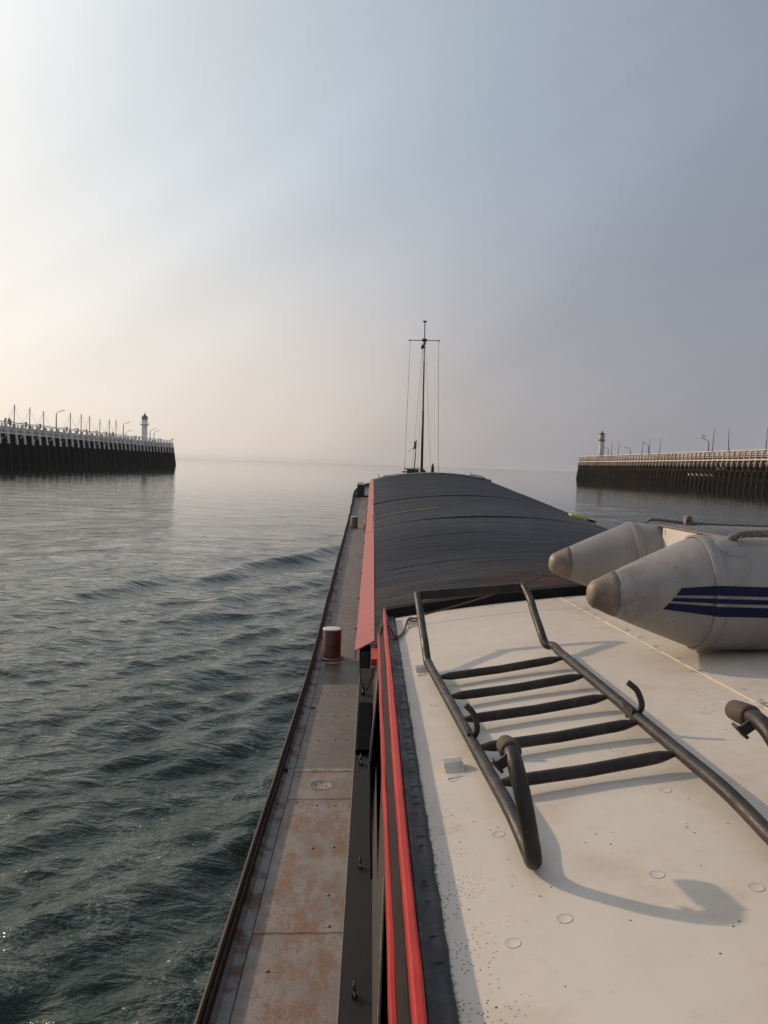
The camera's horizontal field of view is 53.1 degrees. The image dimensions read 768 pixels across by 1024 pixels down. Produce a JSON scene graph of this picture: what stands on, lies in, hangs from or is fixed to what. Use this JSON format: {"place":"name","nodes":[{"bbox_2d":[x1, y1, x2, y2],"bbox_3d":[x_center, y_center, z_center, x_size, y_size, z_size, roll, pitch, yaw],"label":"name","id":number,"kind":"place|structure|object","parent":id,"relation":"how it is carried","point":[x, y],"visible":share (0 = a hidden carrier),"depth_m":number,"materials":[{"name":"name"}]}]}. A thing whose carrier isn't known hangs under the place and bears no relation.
{"place":"outdoors","nodes":[
{"label":"outdoors","id":0,"kind":"place"},
{"bbox_2d":[0,458,767,1023],"bbox_3d":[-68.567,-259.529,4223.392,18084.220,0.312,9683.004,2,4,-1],"label":"water","id":1,"kind":"structure","parent":0,"point":[158,628],"depth_m":11.81,"materials":[{"name":"liquid"}]},
{"bbox_2d":[0,421,175,466],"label":"timber pier","id":2,"kind":"structure","parent":1,"relation":"in","point":[25,446],"depth_m":226.59,"materials":[{"name":"paint"}]},
{"bbox_2d":[6,404,20,426],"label":"net mast","id":3,"kind":"object","parent":2,"relation":"on","point":[14,417],"visible":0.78,"depth_m":188.68,"materials":[{"name":"grey metal"}]},
{"bbox_2d":[22,409,33,428],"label":"net mast","id":4,"kind":"object","parent":2,"relation":"on","point":[29,419],"visible":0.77,"depth_m":197.23,"materials":[{"name":"grey metal"}]},
{"bbox_2d":[38,411,49,429],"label":"net mast","id":5,"kind":"object","parent":2,"relation":"on","point":[43,421],"visible":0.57,"depth_m":205.62,"materials":[{"name":"grey metal"}]},
{"bbox_2d":[63,413,76,432],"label":"net mast","id":6,"kind":"object","parent":2,"relation":"on","point":[70,424],"visible":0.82,"depth_m":223.65,"materials":[{"name":"grey metal"}]},
{"bbox_2d":[74,414,83,434],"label":"net mast","id":7,"kind":"object","parent":2,"relation":"on","point":[81,425],"visible":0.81,"depth_m":232.00,"materials":[{"name":"grey metal"}]},
{"bbox_2d":[140,413,149,440],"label":"lighthouse","id":8,"kind":"object","parent":2,"relation":"on","point":[144,421],"visible":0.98,"depth_m":307.21,"materials":[{"name":"white paint"}]},
{"bbox_2d":[194,321,767,1023],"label":"barge","id":9,"kind":"object","parent":1,"relation":"on","point":[388,877],"visible":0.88,"depth_m":2.35,"materials":[{"name":"black paint"}]},
{"bbox_2d":[368,673,378,879],"bbox_3d":[-0.035,1.007,3.152,0.028,0.408,1.136,2,4,1],"label":"cabin window","id":10,"kind":"structure","parent":9,"relation":"in","point":[372,754],"depth_m":2.81,"materials":[{"name":"black glass"}]},
{"bbox_2d":[376,877,384,1023],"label":"cabin window","id":11,"kind":"structure","parent":9,"relation":"in","point":[379,991],"depth_m":1.56,"materials":[{"name":"black glass"}]},
{"bbox_2d":[380,617,413,638],"bbox_3d":[0.050,0.602,3.925,0.147,0.079,0.352,3,4,17],"label":"lashing line","id":12,"kind":"object","parent":9,"relation":"attached to","point":[401,634],"visible":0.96,"depth_m":3.93,"materials":[{"name":"brown fabric"}]},
{"bbox_2d":[363,505,435,532],"bbox_3d":[0.281,0.135,14.930,1.580,0.529,0.506,1,4,-20],"label":"lashing strap","id":13,"kind":"object","parent":9,"relation":"on","point":[389,514],"visible":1,"depth_m":14.86,"materials":[{"name":"fabric"}]},
{"bbox_2d":[424,571,550,614],"bbox_3d":[0.826,0.317,4.128,1.291,0.523,0.073,2,4,-3],"label":"painter rope","id":14,"kind":"object","parent":9,"relation":"on","point":[481,597],"visible":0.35,"depth_m":4.12,"materials":[{"name":"brown fabric"}]},
{"bbox_2d":[568,513,596,522],"bbox_3d":[3.968,0.123,15.322,0.528,0.168,0.250,2,4,-1],"label":"edge protector","id":15,"kind":"object","parent":9,"relation":"attached to","point":[581,517],"visible":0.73,"depth_m":15.20,"materials":[{"name":"yellow plastic"}]},
{"bbox_2d":[414,582,767,870],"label":"boarding ladder","id":16,"kind":"object","parent":9,"relation":"on","point":[520,816],"visible":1,"depth_m":2.08,"materials":[{"name":"metal"}]},
{"bbox_2d":[549,515,767,650],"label":"inflatable dinghy","id":17,"kind":"object","parent":9,"relation":"on","point":[688,582],"visible":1,"depth_m":2.81,"materials":[{"name":"grey rubber"}]},
{"bbox_2d":[576,449,767,491],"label":"timber pier","id":18,"kind":"structure","parent":1,"relation":"in","point":[743,470],"depth_m":231.37,"materials":[{"name":"paint"}]},
{"bbox_2d":[598,431,605,457],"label":"lighthouse","id":19,"kind":"object","parent":18,"relation":"on","point":[601,437],"visible":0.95,"depth_m":325.85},
{"bbox_2d":[0,0,767,470],"label":"sky","id":20,"kind":"structure","parent":0,"point":[232,225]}
]}

